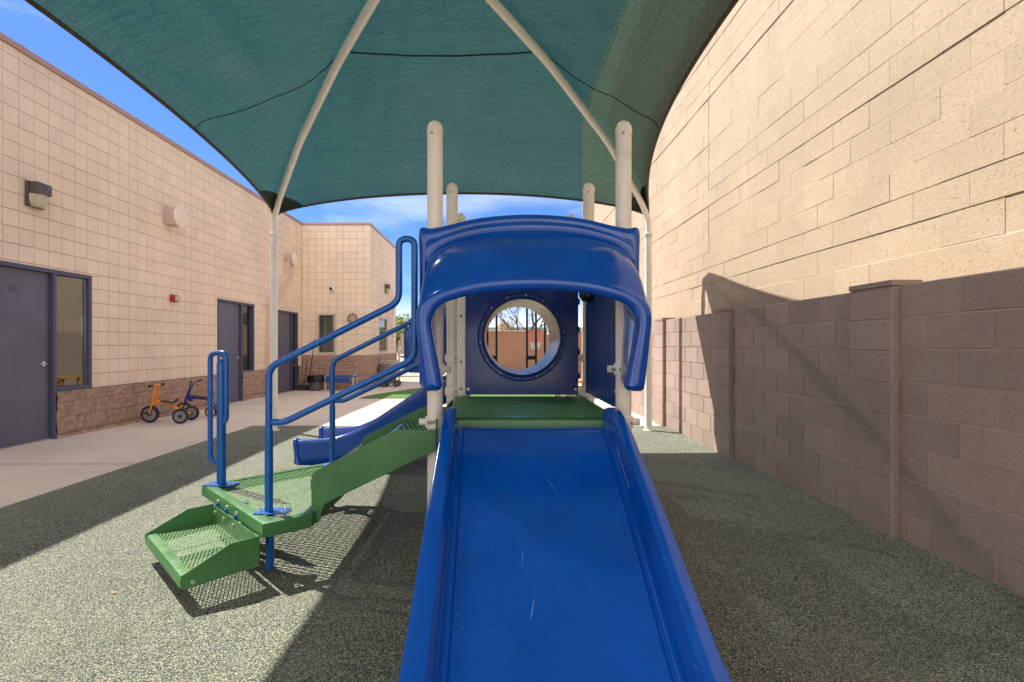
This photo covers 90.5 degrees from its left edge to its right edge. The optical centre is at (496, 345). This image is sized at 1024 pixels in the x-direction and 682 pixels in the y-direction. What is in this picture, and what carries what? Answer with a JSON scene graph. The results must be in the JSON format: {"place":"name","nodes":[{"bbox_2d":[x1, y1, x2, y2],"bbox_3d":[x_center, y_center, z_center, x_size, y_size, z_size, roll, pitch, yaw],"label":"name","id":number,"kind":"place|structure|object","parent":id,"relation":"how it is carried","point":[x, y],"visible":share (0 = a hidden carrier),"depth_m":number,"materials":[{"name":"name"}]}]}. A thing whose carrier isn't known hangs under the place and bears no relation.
{"place":"outdoors","nodes":[
{"label":"outdoors","id":0,"kind":"place"},
{"bbox_2d":[0,0,581,326],"label":"sky","id":1,"kind":"structure","parent":0,"point":[395,217],"materials":[{"name":"blue"}]},
{"bbox_2d":[0,381,659,507],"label":"concrete path","id":2,"kind":"structure","parent":0,"point":[28,471],"depth_m":6.52,"materials":[{"name":"beige concrete"}]},
{"bbox_2d":[140,383,198,423],"bbox_3d":[-5.270,0.921,8.117,0.781,0.616,0.442,0,0,-9],"label":"tricycle","id":3,"kind":"object","parent":2,"relation":"on","point":[149,414],"visible":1,"depth_m":8.06,"materials":[{"name":"orange metal"}]},
{"bbox_2d":[176,379,216,416],"bbox_3d":[-5.183,0.920,8.808,0.719,0.629,0.414,0,0,-7],"label":"tricycle","id":4,"kind":"object","parent":2,"relation":"on","point":[184,404],"visible":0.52,"depth_m":8.77,"materials":[{"name":"blue metal"}]},
{"bbox_2d":[297,360,307,389],"bbox_3d":[-5.550,0.853,14.621,0.300,0.863,0.339,0,0,0],"label":"dustpan","id":5,"kind":"object","parent":2,"relation":"on","point":[301,387],"visible":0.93,"depth_m":14.54,"materials":[{"name":"black plastic"}]},
{"bbox_2d":[306,339,314,389],"bbox_3d":[-5.370,0.543,14.733,0.260,1.484,0.457,0,0,0],"label":"broom","id":6,"kind":"object","parent":2,"relation":"on","point":[307,386],"visible":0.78,"depth_m":14.68,"materials":[{"name":"black wood"}]},
{"bbox_2d":[307,375,324,390],"bbox_3d":[-5.161,1.070,14.448,0.492,0.430,0.489,0,0,0],"label":"trash bin","id":7,"kind":"object","parent":2,"relation":"on","point":[315,382],"visible":1,"depth_m":14.29,"materials":[{"name":"grey plastic"}]},
{"bbox_2d":[325,375,357,390],"bbox_3d":[-4.450,1.071,14.523,0.820,0.428,0.461,0,0,0],"label":"play table","id":8,"kind":"object","parent":2,"relation":"on","point":[339,379],"visible":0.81,"depth_m":14.29,"materials":[{"name":"blue plastic"}]},
{"bbox_2d":[377,364,400,386],"bbox_3d":[-3.381,0.942,15.930,0.680,0.714,0.397,0,0,0],"label":"stroller","id":9,"kind":"object","parent":2,"relation":"on","point":[396,383],"visible":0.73,"depth_m":15.78,"materials":[{"name":"grey fabric"}]},
{"bbox_2d":[398,333,444,379],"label":"picket gate","id":10,"kind":"structure","parent":2,"relation":"on","point":[401,346],"depth_m":18.59,"materials":[{"name":"beige paint"}]},
{"bbox_2d":[361,387,596,397],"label":"turf","id":11,"kind":"structure","parent":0,"point":[402,393],"depth_m":12.69,"materials":[{"name":"green plant"}]},
{"bbox_2d":[397,348,581,384],"bbox_3d":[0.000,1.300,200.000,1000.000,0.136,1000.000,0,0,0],"label":"ground","id":12,"kind":"structure","parent":0,"point":[408,374],"depth_m":21.30,"materials":[{"name":"beige concrete"}]},
{"bbox_2d":[0,32,396,449],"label":"school building","id":13,"kind":"structure","parent":12,"relation":"on","point":[101,262],"depth_m":8.09,"materials":[{"name":"brick"}]},
{"bbox_2d":[0,266,51,449],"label":"door","id":14,"kind":"structure","parent":13,"relation":"in","point":[24,313],"depth_m":6.25,"materials":[{"name":"grey metal"}]},
{"bbox_2d":[25,180,51,209],"bbox_3d":[-5.699,-1.865,6.320,0.159,0.310,0.230,0,0,0],"label":"wall lamp","id":15,"kind":"object","parent":13,"relation":"attached to","point":[37,194],"visible":1,"depth_m":6.25,"materials":[{"name":"brown metal"}]},
{"bbox_2d":[170,295,179,302],"bbox_3d":[-5.720,-0.830,9.030,0.119,0.130,0.140,0,0,0],"label":"fire alarm","id":16,"kind":"object","parent":13,"relation":"attached to","point":[175,298],"visible":1,"depth_m":8.98,"materials":[{"name":"red plastic"}]},
{"bbox_2d":[164,206,187,227],"bbox_3d":[-5.662,-2.250,8.930,0.234,0.380,0.380,0,0,0],"label":"wall vent","id":17,"kind":"object","parent":13,"relation":"attached to","point":[175,216],"depth_m":8.81,"materials":[{"name":"beige paint"}]},
{"bbox_2d":[219,302,240,402],"bbox_3d":[-5.814,0.172,10.987,0.122,2.176,0.941,0,0,0],"label":"door","id":18,"kind":"structure","parent":13,"relation":"in","point":[228,312],"depth_m":11.13,"materials":[{"name":"grey metal"}]},
{"bbox_2d":[278,312,290,393],"bbox_3d":[-5.833,0.199,13.790,0.085,2.170,0.956,0,0,0],"label":"door","id":19,"kind":"structure","parent":13,"relation":"in","point":[283,318],"depth_m":13.84,"materials":[{"name":"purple metal"}]},
{"bbox_2d":[285,253,297,266],"bbox_3d":[-5.662,-2.360,13.980,0.234,0.380,0.380,0,0,0],"label":"wall vent","id":20,"kind":"object","parent":13,"relation":"attached to","point":[292,258],"depth_m":13.85,"materials":[{"name":"beige metal"}]},
{"bbox_2d":[317,314,335,353],"bbox_3d":[-5.057,-0.345,15.096,0.545,1.190,0.137,0,0,0],"label":"window","id":21,"kind":"structure","parent":13,"relation":"in","point":[326,323],"depth_m":15.10,"materials":[{"name":"grey glass"}]},
{"bbox_2d":[347,312,357,322],"bbox_3d":[-4.270,-0.800,15.006,0.310,0.349,0.057,0,0,0],"label":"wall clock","id":22,"kind":"object","parent":13,"relation":"attached to","point":[352,318],"depth_m":14.99,"materials":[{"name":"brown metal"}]},
{"bbox_2d":[379,317,387,351],"bbox_3d":[-3.817,-0.340,16.800,0.137,1.140,1.300,0,0,0],"label":"window","id":23,"kind":"structure","parent":13,"relation":"in","point":[383,322],"depth_m":17.04,"materials":[{"name":"grey glass"}]},
{"bbox_2d":[385,284,390,293],"bbox_3d":[-3.679,-1.895,17.100,0.159,0.310,0.230,0,0,0],"label":"wall lamp","id":24,"kind":"object","parent":13,"relation":"attached to","point":[387,288],"visible":1,"depth_m":17.00,"materials":[{"name":"brown metal"}]},
{"bbox_2d":[379,358,397,368],"bbox_3d":[-3.458,0.575,16.225,0.565,0.350,0.450,0,0,0],"label":"drinking fountain","id":25,"kind":"object","parent":13,"relation":"attached to","point":[387,363],"visible":0.85,"depth_m":16.00,"materials":[{"name":"silver metal"}]},
{"bbox_2d":[396,313,410,344],"bbox_3d":[-6.532,-0.320,30.992,3.166,3.519,3.277,0,0,-33],"label":"leafy tree","id":26,"kind":"object","parent":12,"relation":"on","point":[399,321],"visible":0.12,"depth_m":30.92,"materials":[{"name":"green plant"}]},
{"bbox_2d":[492,307,546,329],"bbox_3d":[1.544,-0.927,26.120,4.574,4.757,4.338,0,0,0],"label":"bare tree","id":27,"kind":"object","parent":12,"relation":"on","point":[509,326],"visible":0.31,"depth_m":25.77,"materials":[{"name":"brown plant"}]},
{"bbox_2d":[489,330,581,377],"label":"boundary wall","id":28,"kind":"structure","parent":12,"relation":"on","point":[511,349],"depth_m":21.20,"materials":[{"name":"brick"}]},
{"bbox_2d":[489,322,581,329],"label":"building","id":29,"kind":"structure","parent":12,"relation":"on","point":[493,328],"depth_m":149.40,"materials":[{"name":"paint"}]},
{"bbox_2d":[581,267,1023,596],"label":"garden wall","id":30,"kind":"structure","parent":12,"relation":"on","point":[892,408],"depth_m":3.28,"materials":[{"name":"brown brick"}]},
{"bbox_2d":[582,0,1023,332],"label":"block building","id":31,"kind":"structure","parent":12,"relation":"on","point":[807,149],"depth_m":4.17,"materials":[{"name":"brick"}]},
{"bbox_2d":[0,426,1023,681],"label":"rubber surface","id":32,"kind":"object","parent":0,"point":[762,552],"visible":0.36,"depth_m":2.54,"materials":[{"name":"grey rubber"}]},
{"bbox_2d":[24,0,738,430],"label":"shade structure","id":33,"kind":"object","parent":32,"relation":"on","point":[280,106],"visible":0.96,"depth_m":4.97,"materials":[{"name":"green fabric"}]},
{"bbox_2d":[145,120,730,681],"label":"play structure","id":34,"kind":"object","parent":32,"relation":"on","point":[549,550],"visible":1,"depth_m":2.52,"materials":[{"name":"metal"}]},
{"bbox_2d":[528,328,548,348],"bbox_3d":[1.195,0.221,13.183,0.735,2.103,0.732,0,0,-40],"label":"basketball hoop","id":35,"kind":"object","parent":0,"point":[537,338],"visible":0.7,"depth_m":13.21,"materials":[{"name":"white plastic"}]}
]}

